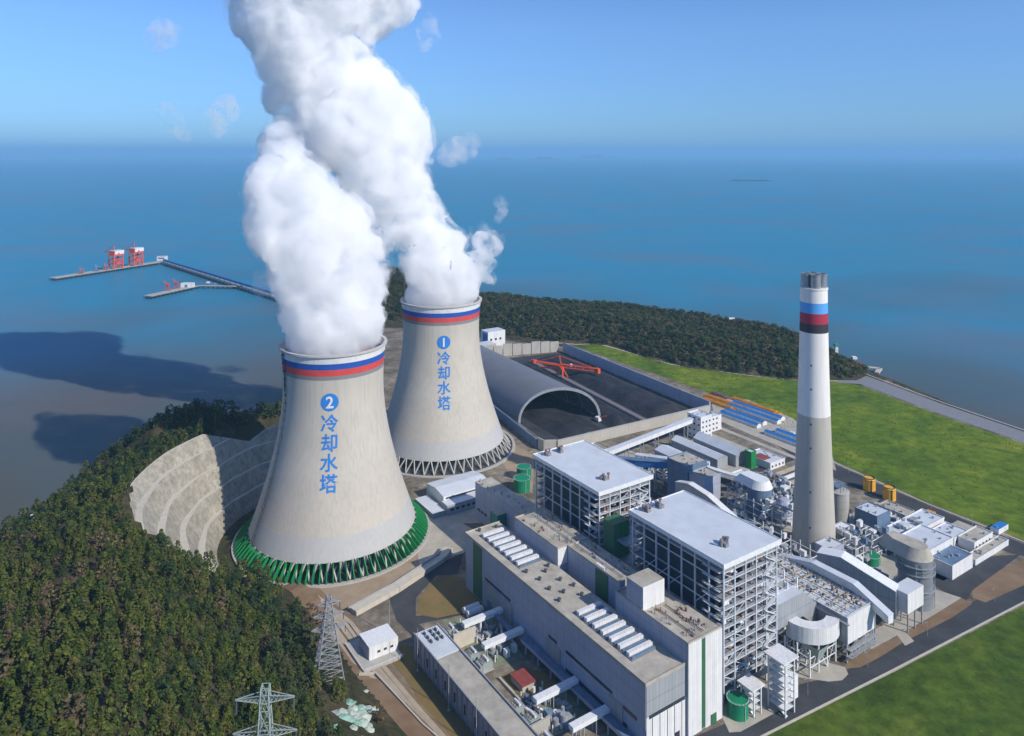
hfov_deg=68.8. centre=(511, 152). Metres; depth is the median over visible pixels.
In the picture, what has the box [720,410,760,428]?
barrack
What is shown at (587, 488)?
boiler house
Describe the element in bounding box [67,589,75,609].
conifer
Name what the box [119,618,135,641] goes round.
conifer
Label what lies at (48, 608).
conifer
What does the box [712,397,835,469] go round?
concrete yard
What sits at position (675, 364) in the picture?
path
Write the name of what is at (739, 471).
pump house
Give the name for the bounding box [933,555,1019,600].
road
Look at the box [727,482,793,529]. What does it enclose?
process plant
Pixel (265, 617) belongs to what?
conifer
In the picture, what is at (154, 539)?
conifer
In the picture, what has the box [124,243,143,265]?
ship unloader
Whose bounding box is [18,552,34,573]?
conifer
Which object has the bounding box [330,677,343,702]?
conifer
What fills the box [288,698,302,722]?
conifer
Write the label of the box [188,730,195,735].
conifer
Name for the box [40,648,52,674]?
conifer
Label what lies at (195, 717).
conifer
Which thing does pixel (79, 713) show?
conifer
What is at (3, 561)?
conifer
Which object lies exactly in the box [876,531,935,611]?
absorber
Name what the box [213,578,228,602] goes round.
conifer
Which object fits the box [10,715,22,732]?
conifer
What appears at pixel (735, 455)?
warehouse
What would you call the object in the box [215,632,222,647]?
conifer
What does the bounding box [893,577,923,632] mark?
duct end block
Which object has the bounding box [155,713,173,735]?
conifer
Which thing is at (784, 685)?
stair tower
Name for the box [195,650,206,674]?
conifer
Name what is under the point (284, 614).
broadleaf tree
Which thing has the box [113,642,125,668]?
conifer
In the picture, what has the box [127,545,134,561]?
conifer
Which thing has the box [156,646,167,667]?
conifer
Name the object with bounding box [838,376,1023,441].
sea wall
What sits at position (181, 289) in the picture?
jetty
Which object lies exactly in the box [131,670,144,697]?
conifer
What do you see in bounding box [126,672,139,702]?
conifer
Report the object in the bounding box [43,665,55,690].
conifer
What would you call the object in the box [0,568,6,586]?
conifer
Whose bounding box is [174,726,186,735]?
conifer
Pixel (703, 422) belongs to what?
transfer house
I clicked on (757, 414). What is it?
barrack
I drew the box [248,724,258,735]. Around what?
conifer
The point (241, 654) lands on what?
conifer
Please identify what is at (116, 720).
conifer
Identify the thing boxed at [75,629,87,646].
conifer
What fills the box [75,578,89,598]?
conifer
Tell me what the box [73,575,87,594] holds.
conifer
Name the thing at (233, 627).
broadleaf tree
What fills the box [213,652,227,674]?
conifer
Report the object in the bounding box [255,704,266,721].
conifer
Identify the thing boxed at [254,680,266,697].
conifer
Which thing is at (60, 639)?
conifer
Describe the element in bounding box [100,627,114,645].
conifer
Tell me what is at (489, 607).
door
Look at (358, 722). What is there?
rock
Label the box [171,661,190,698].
conifer
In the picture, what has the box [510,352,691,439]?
coal yard floor
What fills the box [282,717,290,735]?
conifer
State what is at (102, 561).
conifer
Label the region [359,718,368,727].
rock
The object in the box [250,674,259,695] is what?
conifer
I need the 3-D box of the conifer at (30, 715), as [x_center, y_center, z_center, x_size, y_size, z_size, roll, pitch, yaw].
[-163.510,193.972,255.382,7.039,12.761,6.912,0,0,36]
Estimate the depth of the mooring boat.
1692.35 m
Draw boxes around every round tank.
[462,601,479,613]
[466,605,483,617]
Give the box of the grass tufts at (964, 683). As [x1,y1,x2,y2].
[818,627,1023,735]
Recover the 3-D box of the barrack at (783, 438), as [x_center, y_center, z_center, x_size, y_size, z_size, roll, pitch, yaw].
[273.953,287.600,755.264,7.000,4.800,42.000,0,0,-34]
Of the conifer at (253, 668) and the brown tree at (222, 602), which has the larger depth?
the brown tree at (222, 602)
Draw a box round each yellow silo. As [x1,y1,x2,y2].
[862,475,875,491]
[882,484,895,501]
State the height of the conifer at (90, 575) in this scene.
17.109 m
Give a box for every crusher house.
[667,451,706,495]
[689,466,720,500]
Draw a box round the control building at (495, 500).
[475,477,541,533]
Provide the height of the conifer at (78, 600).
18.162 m
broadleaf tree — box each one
[16,719,41,735]
[33,728,51,735]
[70,655,104,689]
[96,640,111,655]
[106,726,122,735]
[148,534,169,557]
[149,561,179,588]
[154,673,176,703]
[182,657,200,688]
[220,616,240,648]
[235,658,252,682]
[240,587,263,609]
[251,580,271,601]
[260,603,279,630]
[264,640,288,669]
[275,609,290,633]
[275,659,293,684]
[280,623,300,651]
[280,677,302,705]
[296,622,319,649]
[320,721,336,735]
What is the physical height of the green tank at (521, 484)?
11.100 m
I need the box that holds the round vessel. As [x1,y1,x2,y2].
[773,497,792,525]
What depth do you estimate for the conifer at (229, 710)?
314.01 m
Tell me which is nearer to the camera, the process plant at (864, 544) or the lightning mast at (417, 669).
the lightning mast at (417, 669)
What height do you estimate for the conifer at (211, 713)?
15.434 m
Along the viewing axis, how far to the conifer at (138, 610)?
350.73 m
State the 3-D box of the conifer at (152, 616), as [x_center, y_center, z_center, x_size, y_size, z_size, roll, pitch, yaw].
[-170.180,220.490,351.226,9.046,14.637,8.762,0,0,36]
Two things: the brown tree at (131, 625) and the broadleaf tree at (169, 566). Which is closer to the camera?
the brown tree at (131, 625)
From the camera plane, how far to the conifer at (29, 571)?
369.18 m
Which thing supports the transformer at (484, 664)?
on the gravel pad at (498, 664)
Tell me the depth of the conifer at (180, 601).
375.33 m
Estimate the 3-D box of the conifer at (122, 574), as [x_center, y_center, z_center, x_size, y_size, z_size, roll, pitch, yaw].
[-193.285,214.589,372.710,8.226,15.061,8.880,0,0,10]
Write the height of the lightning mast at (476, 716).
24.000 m
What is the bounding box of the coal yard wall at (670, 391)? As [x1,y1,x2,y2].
[482,341,709,450]
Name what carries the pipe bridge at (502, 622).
on the terrain at (382, 613)
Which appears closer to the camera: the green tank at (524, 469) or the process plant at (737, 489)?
the process plant at (737, 489)
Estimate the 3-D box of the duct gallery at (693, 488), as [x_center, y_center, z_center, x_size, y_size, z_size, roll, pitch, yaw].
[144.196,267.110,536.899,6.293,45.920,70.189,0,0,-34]
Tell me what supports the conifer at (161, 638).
on the terrain at (382, 613)
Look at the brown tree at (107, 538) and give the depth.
406.58 m
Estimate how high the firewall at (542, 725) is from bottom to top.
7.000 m
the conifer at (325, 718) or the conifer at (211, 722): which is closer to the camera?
the conifer at (211, 722)
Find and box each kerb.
[761,601,1023,735]
[764,420,1023,541]
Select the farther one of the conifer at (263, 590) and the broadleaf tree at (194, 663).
the conifer at (263, 590)
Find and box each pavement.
[418,514,471,563]
[449,508,480,522]
[614,450,643,468]
[691,434,758,471]
[722,682,778,731]
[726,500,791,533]
[795,658,847,681]
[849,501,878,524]
[853,553,897,614]
[853,590,959,648]
[889,520,996,577]
[894,630,913,645]
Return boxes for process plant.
[460,611,516,661]
[520,681,574,732]
[638,453,666,484]
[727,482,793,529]
[732,509,816,559]
[753,469,793,499]
[835,519,888,562]
[852,503,922,530]
[857,558,895,581]
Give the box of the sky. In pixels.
[0,0,1023,154]
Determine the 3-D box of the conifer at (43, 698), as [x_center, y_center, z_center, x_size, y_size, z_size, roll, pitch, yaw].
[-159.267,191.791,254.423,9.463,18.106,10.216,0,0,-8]
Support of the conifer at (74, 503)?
on the terrain at (382, 613)
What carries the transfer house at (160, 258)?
on the jetty at (101, 271)
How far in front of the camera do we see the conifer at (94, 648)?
300.39 m
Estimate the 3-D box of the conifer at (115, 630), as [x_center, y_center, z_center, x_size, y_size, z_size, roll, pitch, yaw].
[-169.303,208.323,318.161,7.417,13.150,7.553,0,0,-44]
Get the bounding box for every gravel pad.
[443,617,523,663]
[484,658,520,675]
[534,689,591,735]
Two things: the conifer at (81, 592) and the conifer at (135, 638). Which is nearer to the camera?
the conifer at (135, 638)
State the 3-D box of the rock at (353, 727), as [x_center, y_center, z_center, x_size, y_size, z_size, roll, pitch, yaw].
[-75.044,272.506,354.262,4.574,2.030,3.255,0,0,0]
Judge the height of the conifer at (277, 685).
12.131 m
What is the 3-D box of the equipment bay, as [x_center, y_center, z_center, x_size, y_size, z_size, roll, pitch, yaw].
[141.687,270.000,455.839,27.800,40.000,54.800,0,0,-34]
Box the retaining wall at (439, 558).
[348,545,452,615]
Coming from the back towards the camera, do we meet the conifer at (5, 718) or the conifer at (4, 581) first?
the conifer at (4, 581)
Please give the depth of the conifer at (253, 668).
346.62 m
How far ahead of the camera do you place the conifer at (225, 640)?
357.35 m
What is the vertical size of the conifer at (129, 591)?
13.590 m
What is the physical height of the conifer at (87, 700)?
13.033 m
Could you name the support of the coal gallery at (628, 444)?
on the terrain at (382, 613)
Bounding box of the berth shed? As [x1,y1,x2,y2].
[181,282,194,286]
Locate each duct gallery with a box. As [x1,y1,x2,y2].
[675,480,735,515]
[778,553,893,647]
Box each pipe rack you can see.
[772,466,794,478]
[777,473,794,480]
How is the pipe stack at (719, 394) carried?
on the concrete yard at (787, 425)
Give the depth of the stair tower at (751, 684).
387.26 m
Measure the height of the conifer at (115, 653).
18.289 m
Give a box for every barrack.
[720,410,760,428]
[724,407,766,425]
[728,403,780,423]
[732,400,784,420]
[764,429,795,445]
[775,428,795,439]
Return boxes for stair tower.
[737,673,764,717]
[752,643,798,718]
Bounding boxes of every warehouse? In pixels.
[654,444,681,456]
[671,435,727,468]
[693,431,744,466]
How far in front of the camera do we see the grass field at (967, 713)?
397.55 m
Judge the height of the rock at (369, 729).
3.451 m
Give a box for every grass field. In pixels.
[573,345,1023,538]
[768,606,1023,735]
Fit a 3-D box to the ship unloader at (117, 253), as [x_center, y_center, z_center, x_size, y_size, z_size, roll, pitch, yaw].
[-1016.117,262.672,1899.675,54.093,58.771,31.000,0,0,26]
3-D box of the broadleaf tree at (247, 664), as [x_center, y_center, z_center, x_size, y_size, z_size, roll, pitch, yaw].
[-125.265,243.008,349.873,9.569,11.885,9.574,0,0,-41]
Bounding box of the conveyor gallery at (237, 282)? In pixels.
[163,259,298,301]
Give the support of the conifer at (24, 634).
on the terrain at (382, 613)
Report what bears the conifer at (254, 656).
on the terrain at (382, 613)
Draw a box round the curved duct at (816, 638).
[784,615,839,677]
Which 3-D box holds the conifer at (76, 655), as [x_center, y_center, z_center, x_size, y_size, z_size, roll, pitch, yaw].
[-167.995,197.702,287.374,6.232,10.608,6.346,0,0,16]
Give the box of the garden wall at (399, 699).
[359,672,437,735]
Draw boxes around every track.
[229,547,449,735]
[252,545,445,735]
[279,576,376,678]
[289,579,398,695]
[290,578,438,735]
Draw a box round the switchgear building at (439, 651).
[413,623,538,735]
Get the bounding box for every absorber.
[734,470,772,521]
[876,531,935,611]
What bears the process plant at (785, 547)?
on the terrain at (382, 613)
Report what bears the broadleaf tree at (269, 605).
on the terrain at (382, 613)
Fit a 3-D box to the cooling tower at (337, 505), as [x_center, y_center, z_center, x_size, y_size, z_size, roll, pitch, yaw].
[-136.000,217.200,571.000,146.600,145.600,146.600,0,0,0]
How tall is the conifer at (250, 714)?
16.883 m
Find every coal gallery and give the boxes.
[607,417,694,456]
[618,456,666,491]
[635,452,709,473]
[707,465,744,493]
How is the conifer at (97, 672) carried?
on the terrain at (382, 613)
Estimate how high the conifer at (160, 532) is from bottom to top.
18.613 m
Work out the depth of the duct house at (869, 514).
570.61 m
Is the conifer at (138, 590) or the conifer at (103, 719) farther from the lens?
the conifer at (138, 590)
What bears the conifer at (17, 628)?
on the terrain at (382, 613)
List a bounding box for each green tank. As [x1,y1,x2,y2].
[514,474,529,493]
[516,463,530,479]
[727,689,748,721]
[862,551,880,566]
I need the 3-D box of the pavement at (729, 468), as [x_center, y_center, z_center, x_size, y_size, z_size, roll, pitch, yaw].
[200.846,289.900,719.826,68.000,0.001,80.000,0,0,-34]
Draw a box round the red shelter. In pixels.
[510,667,536,692]
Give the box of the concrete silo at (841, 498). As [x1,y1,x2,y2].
[833,479,849,522]
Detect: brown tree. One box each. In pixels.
[2,600,17,620]
[3,625,20,643]
[14,531,33,550]
[14,531,38,551]
[30,615,53,637]
[31,564,43,586]
[35,582,59,613]
[40,619,63,647]
[56,691,90,735]
[66,597,87,622]
[86,643,106,670]
[91,528,109,551]
[101,533,123,553]
[108,576,122,600]
[121,622,143,659]
[191,568,204,589]
[210,592,228,613]
[302,602,319,628]
[310,611,331,639]
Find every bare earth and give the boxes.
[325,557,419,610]
[503,445,534,492]
[844,598,971,667]
[972,559,1023,601]
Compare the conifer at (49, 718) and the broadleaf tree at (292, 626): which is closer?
the conifer at (49, 718)
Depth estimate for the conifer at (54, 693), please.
262.83 m
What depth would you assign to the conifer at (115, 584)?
365.71 m
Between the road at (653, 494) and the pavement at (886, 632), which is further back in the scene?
the road at (653, 494)
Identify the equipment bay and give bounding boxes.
[751,558,797,648]
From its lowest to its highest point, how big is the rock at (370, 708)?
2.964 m
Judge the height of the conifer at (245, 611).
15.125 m
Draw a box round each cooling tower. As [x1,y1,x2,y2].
[231,330,429,587]
[387,291,514,477]
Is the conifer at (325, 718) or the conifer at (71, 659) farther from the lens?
the conifer at (325, 718)
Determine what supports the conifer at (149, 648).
on the terrain at (382, 613)
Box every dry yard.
[392,644,474,735]
[417,575,478,617]
[500,667,556,696]
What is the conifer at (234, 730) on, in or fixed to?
on the terrain at (382, 613)
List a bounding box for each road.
[389,553,465,636]
[537,460,663,498]
[626,428,686,449]
[648,442,723,478]
[697,585,1023,735]
[721,427,794,458]
[721,455,794,483]
[779,446,1023,555]
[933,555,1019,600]
[944,515,960,523]
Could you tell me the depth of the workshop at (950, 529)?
563.64 m
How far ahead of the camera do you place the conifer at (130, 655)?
316.43 m
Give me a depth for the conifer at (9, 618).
319.59 m
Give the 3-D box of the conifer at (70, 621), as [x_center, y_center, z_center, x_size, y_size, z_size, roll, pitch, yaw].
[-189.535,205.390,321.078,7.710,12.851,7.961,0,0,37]
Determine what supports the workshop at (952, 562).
on the terrain at (382, 613)
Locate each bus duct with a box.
[461,606,502,630]
[481,626,523,655]
[533,676,578,712]
[569,704,609,735]
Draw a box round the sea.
[0,155,1023,527]
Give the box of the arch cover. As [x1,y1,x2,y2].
[480,345,600,423]
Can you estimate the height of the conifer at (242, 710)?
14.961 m
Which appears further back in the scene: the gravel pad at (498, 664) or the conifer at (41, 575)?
the gravel pad at (498, 664)
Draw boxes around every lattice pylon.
[233,683,296,735]
[311,593,345,683]
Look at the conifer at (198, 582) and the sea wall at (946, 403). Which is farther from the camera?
the sea wall at (946, 403)
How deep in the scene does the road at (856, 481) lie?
625.75 m
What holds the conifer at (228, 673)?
on the terrain at (382, 613)
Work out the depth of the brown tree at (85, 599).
334.35 m
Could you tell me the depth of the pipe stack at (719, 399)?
874.50 m
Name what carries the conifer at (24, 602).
on the terrain at (382, 613)
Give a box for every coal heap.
[520,362,638,427]
[521,396,601,438]
[536,355,686,418]
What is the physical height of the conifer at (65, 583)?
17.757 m
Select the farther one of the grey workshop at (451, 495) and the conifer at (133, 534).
the grey workshop at (451, 495)
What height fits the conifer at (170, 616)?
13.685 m
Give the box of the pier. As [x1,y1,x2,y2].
[857,362,881,373]
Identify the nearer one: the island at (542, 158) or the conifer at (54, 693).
the conifer at (54, 693)
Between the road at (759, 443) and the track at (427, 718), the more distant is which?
the road at (759, 443)
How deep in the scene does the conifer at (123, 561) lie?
390.53 m
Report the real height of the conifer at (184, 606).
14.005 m
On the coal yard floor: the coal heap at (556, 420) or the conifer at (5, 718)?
the coal heap at (556, 420)
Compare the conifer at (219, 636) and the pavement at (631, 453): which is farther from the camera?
the pavement at (631, 453)
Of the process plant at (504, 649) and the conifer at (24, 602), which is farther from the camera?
the process plant at (504, 649)
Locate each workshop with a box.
[415,470,485,518]
[877,500,914,518]
[880,508,944,533]
[894,524,953,556]
[932,521,966,545]
[933,544,972,579]
[957,525,992,550]
[970,535,1008,565]
[990,521,1007,534]
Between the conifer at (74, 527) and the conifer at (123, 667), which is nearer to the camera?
the conifer at (123, 667)
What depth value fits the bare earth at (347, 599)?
499.64 m
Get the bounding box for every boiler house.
[532,440,652,571]
[628,490,780,706]
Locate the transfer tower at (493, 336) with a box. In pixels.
[480,327,504,345]
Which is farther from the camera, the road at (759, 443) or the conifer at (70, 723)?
the road at (759, 443)
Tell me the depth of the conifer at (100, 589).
347.38 m
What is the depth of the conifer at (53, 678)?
273.31 m
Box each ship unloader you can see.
[104,245,123,268]
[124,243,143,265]
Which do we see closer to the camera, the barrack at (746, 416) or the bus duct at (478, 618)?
the bus duct at (478, 618)
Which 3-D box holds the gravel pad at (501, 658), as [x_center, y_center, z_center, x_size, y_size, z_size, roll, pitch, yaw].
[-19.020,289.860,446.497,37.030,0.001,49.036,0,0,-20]
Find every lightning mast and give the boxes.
[416,628,418,671]
[447,664,449,711]
[476,697,476,735]
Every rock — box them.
[332,708,346,715]
[338,713,351,720]
[346,698,356,705]
[346,709,359,715]
[348,705,357,711]
[349,715,355,722]
[350,724,357,730]
[354,719,361,725]
[357,704,364,710]
[357,710,371,720]
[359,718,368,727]
[365,705,374,712]
[365,726,374,732]
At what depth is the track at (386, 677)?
410.26 m
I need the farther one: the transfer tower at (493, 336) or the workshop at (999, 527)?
the transfer tower at (493, 336)
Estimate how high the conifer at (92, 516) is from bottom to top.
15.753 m
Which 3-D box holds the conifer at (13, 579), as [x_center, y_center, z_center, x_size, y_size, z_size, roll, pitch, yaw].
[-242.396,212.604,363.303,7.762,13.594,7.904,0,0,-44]
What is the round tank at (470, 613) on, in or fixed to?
on the terrain at (382, 613)
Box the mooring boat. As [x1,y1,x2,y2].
[205,281,216,284]
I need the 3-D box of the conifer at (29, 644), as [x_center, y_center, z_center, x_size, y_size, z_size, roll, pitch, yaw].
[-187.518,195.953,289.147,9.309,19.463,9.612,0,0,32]
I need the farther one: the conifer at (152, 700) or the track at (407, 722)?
the track at (407, 722)
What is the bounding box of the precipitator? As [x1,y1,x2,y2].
[751,553,877,662]
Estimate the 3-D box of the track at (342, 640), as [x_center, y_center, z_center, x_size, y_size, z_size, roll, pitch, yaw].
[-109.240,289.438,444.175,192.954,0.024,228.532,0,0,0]
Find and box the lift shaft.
[603,513,637,565]
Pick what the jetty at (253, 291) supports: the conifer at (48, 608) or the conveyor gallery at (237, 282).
the conveyor gallery at (237, 282)
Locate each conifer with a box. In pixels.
[0,556,10,573]
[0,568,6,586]
[0,572,10,591]
[0,578,8,601]
[0,587,14,619]
[0,613,14,639]
[0,639,15,673]
[0,675,10,701]
[0,710,12,734]
[0,724,11,735]
[1,663,13,678]
[1,679,21,714]
[4,576,20,597]
[4,686,24,722]
[6,700,23,726]
[7,631,28,673]
[7,666,18,686]
[8,720,24,735]
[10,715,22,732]
[11,626,22,653]
[12,631,30,659]
[15,594,31,618]
[15,660,37,702]
[16,634,40,677]
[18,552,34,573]
[18,577,33,600]
[22,567,36,597]
[22,701,41,734]
[24,625,43,657]
[24,689,48,720]
[24,730,31,735]
[29,641,43,669]
[29,662,45,693]
[30,579,44,602]
[31,625,45,648]
[31,691,57,735]
[32,675,47,701]
[34,650,47,682]
[37,518,49,538]
[37,527,47,548]
[37,703,54,728]
[38,569,56,594]
[38,570,49,591]
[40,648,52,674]
[41,654,53,677]
[43,559,55,585]
[43,638,55,661]
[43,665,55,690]
[43,714,55,735]
[44,605,52,625]
[45,614,67,653]
[46,674,60,701]
[47,686,64,721]
[48,649,67,677]
[52,579,77,613]
[52,630,86,680]
[52,633,69,666]
[53,719,73,735]
[54,595,68,616]
[60,682,70,708]
[62,718,80,735]
[64,520,77,543]
[64,596,87,629]
[64,616,79,643]
[64,653,82,676]
[64,656,77,687]
[65,494,76,510]
[65,638,89,671]
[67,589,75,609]
[69,506,83,522]
[70,670,87,702]
[70,690,84,714]
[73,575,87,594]
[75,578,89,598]
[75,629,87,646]
[76,590,88,608]
[78,582,90,604]
[78,593,91,616]
[78,694,95,725]
[80,570,97,600]
[82,716,98,734]
[82,726,94,735]
[83,641,90,656]
[84,510,99,532]
[84,571,91,587]
[84,615,102,641]
[85,483,96,498]
[85,493,97,509]
[85,673,103,703]
[88,610,101,633]
[88,643,97,665]
[88,696,99,719]
[89,662,105,688]
[90,643,114,680]
[91,582,110,612]
[93,581,112,607]
[94,551,110,576]
[94,576,109,601]
[95,503,105,520]
[95,706,111,727]
[96,612,115,642]
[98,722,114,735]
[100,504,109,522]
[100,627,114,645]
[103,639,130,680]
[103,678,130,721]
[104,541,117,566]
[105,607,115,630]
[106,590,119,613]
[110,574,119,595]
[110,627,122,653]
[111,715,122,733]
[112,556,122,575]
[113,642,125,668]
[113,667,127,696]
[115,581,129,607]
[115,610,122,628]
[116,569,131,596]
[117,614,126,634]
[118,549,132,569]
[118,556,131,574]
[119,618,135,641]
[119,662,128,684]
[121,600,136,628]
[122,527,142,551]
[122,588,135,609]
[123,537,134,556]
[123,624,134,647]
[125,609,139,631]
[125,645,139,669]
[125,706,139,730]
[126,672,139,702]
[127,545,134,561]
[128,686,148,724]
[130,593,141,609]
[131,559,141,578]
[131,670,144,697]
[132,634,143,652]
[133,580,146,601]
[133,598,149,629]
[133,614,145,636]
[135,725,143,735]
[136,568,146,594]
[136,657,156,693]
[136,688,149,713]
[141,675,158,704]
[142,607,158,634]
[143,579,157,607]
[143,661,153,681]
[145,645,155,670]
[145,714,160,735]
[146,549,163,576]
[147,690,159,713]
[148,536,160,558]
[151,638,162,660]
[151,657,162,681]
[151,700,169,735]
[153,632,167,657]
[154,611,171,639]
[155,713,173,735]
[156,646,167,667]
[157,529,167,554]
[160,691,180,715]
[161,674,183,707]
[163,611,174,632]
[164,613,178,638]
[166,711,179,735]
[167,557,177,576]
[169,648,180,672]
[170,719,181,735]
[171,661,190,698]
[172,605,182,628]
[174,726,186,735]
[176,599,185,617]
[176,659,189,687]
[177,622,189,642]
[178,557,187,578]
[178,602,192,627]
[178,629,193,652]
[182,668,193,696]
[185,574,195,595]
[187,639,199,657]
[188,713,201,733]
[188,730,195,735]
[193,668,211,697]
[194,575,206,598]
[194,685,209,714]
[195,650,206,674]
[196,722,206,735]
[199,640,208,661]
[201,625,213,644]
[203,642,212,666]
[205,550,216,573]
[205,632,217,656]
[205,698,219,731]
[205,717,221,735]
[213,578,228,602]
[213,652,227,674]
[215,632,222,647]
[218,629,229,646]
[218,635,235,660]
[220,702,237,729]
[221,663,237,693]
[227,572,239,594]
[230,720,238,734]
[232,636,251,663]
[232,659,251,691]
[236,650,246,671]
[237,697,250,727]
[239,602,252,626]
[239,689,254,716]
[242,573,256,598]
[242,662,262,691]
[244,699,261,729]
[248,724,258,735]
[250,652,261,672]
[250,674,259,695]
[252,558,262,579]
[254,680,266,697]
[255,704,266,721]
[257,588,271,609]
[259,614,273,640]
[261,713,278,732]
[268,709,282,735]
[272,681,282,703]
[272,700,281,721]
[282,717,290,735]
[284,667,294,687]
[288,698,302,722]
[290,617,303,638]
[298,695,314,723]
[307,670,321,696]
[317,712,331,735]
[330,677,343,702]
[334,724,344,735]
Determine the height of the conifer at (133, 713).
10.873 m
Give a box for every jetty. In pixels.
[49,261,161,280]
[143,285,199,298]
[162,262,280,300]
[196,285,240,288]
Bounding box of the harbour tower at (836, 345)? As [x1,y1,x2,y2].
[833,343,838,352]
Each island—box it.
[0,152,25,155]
[528,157,560,159]
[580,154,616,157]
[621,153,650,155]
[729,180,770,180]
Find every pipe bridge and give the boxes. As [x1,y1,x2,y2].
[494,614,513,632]
[520,635,632,735]
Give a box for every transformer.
[443,622,457,634]
[449,629,459,638]
[465,646,480,662]
[475,654,493,673]
[510,698,525,716]
[523,709,540,724]
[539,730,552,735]
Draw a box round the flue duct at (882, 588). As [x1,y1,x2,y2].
[817,546,898,625]
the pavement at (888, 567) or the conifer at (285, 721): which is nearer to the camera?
the conifer at (285, 721)
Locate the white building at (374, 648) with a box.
[345,623,402,672]
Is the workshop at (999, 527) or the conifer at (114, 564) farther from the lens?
the workshop at (999, 527)
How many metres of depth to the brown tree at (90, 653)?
296.31 m
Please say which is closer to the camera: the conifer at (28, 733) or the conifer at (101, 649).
the conifer at (28, 733)
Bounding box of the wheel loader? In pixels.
[594,415,606,421]
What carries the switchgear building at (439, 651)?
on the terrain at (382, 613)
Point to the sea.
(918, 259)
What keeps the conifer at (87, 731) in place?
on the terrain at (382, 613)
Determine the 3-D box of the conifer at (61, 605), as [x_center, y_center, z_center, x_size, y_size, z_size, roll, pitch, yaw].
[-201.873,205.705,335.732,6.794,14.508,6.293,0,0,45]
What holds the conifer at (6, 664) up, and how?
on the terrain at (382, 613)
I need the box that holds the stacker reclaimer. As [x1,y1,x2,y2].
[531,356,599,377]
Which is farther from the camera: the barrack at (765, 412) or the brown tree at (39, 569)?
the barrack at (765, 412)
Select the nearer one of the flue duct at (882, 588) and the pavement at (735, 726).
the pavement at (735, 726)
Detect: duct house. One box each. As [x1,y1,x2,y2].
[815,536,844,558]
[835,521,851,546]
[854,501,890,536]
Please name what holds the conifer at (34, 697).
on the terrain at (382, 613)
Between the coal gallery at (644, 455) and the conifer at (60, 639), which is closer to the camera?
the conifer at (60, 639)
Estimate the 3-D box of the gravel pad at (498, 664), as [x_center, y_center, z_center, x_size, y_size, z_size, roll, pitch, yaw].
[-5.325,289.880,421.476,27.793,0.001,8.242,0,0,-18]
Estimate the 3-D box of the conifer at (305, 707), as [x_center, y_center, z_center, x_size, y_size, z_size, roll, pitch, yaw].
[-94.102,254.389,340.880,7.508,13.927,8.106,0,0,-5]
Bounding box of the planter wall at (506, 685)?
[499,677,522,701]
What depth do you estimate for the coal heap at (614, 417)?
827.58 m
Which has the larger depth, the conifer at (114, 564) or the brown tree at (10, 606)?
the conifer at (114, 564)
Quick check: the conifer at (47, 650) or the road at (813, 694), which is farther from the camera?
the road at (813, 694)
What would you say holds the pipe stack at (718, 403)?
on the concrete yard at (787, 425)
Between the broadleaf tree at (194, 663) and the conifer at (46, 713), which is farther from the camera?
the broadleaf tree at (194, 663)
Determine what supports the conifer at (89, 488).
on the terrain at (382, 613)
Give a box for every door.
[487,600,491,609]
[711,712,716,724]
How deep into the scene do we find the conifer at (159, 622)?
351.33 m
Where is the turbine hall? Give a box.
[465,509,721,735]
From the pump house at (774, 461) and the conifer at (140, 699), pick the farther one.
the pump house at (774, 461)
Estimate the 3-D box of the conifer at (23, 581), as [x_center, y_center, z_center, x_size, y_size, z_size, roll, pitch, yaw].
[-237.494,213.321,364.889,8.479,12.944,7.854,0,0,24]
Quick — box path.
[561,343,838,381]
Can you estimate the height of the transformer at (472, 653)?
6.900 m
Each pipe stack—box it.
[701,396,735,409]
[703,394,742,406]
[710,391,729,398]
[729,396,781,414]
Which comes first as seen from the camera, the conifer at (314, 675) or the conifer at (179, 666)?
the conifer at (179, 666)
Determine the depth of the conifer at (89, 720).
263.24 m
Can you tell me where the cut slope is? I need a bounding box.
[129,425,278,571]
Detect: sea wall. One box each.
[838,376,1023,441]
[864,373,1023,429]
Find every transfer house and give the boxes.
[157,256,167,260]
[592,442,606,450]
[687,409,711,436]
[708,411,721,431]
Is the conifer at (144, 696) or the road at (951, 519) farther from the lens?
the road at (951, 519)
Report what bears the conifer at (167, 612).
on the terrain at (382, 613)
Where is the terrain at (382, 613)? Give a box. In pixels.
[0,271,1023,735]
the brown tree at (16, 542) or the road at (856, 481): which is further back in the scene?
the road at (856, 481)
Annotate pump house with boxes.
[732,469,746,487]
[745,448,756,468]
[755,448,784,469]
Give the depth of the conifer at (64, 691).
269.88 m
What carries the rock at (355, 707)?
on the terrain at (382, 613)
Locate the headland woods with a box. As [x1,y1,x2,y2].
[310,266,869,377]
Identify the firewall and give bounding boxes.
[453,626,475,647]
[530,716,549,734]
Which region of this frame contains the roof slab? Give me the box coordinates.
[756,453,770,459]
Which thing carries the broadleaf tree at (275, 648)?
on the terrain at (382, 613)
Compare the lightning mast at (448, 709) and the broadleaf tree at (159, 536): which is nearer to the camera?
the lightning mast at (448, 709)
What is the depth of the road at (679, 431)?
767.32 m
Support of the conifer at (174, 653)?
on the terrain at (382, 613)
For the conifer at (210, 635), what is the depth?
357.58 m
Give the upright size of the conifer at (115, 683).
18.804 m
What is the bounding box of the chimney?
[791,271,835,559]
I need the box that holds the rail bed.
[529,360,645,419]
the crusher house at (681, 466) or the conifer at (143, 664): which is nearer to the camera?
the conifer at (143, 664)

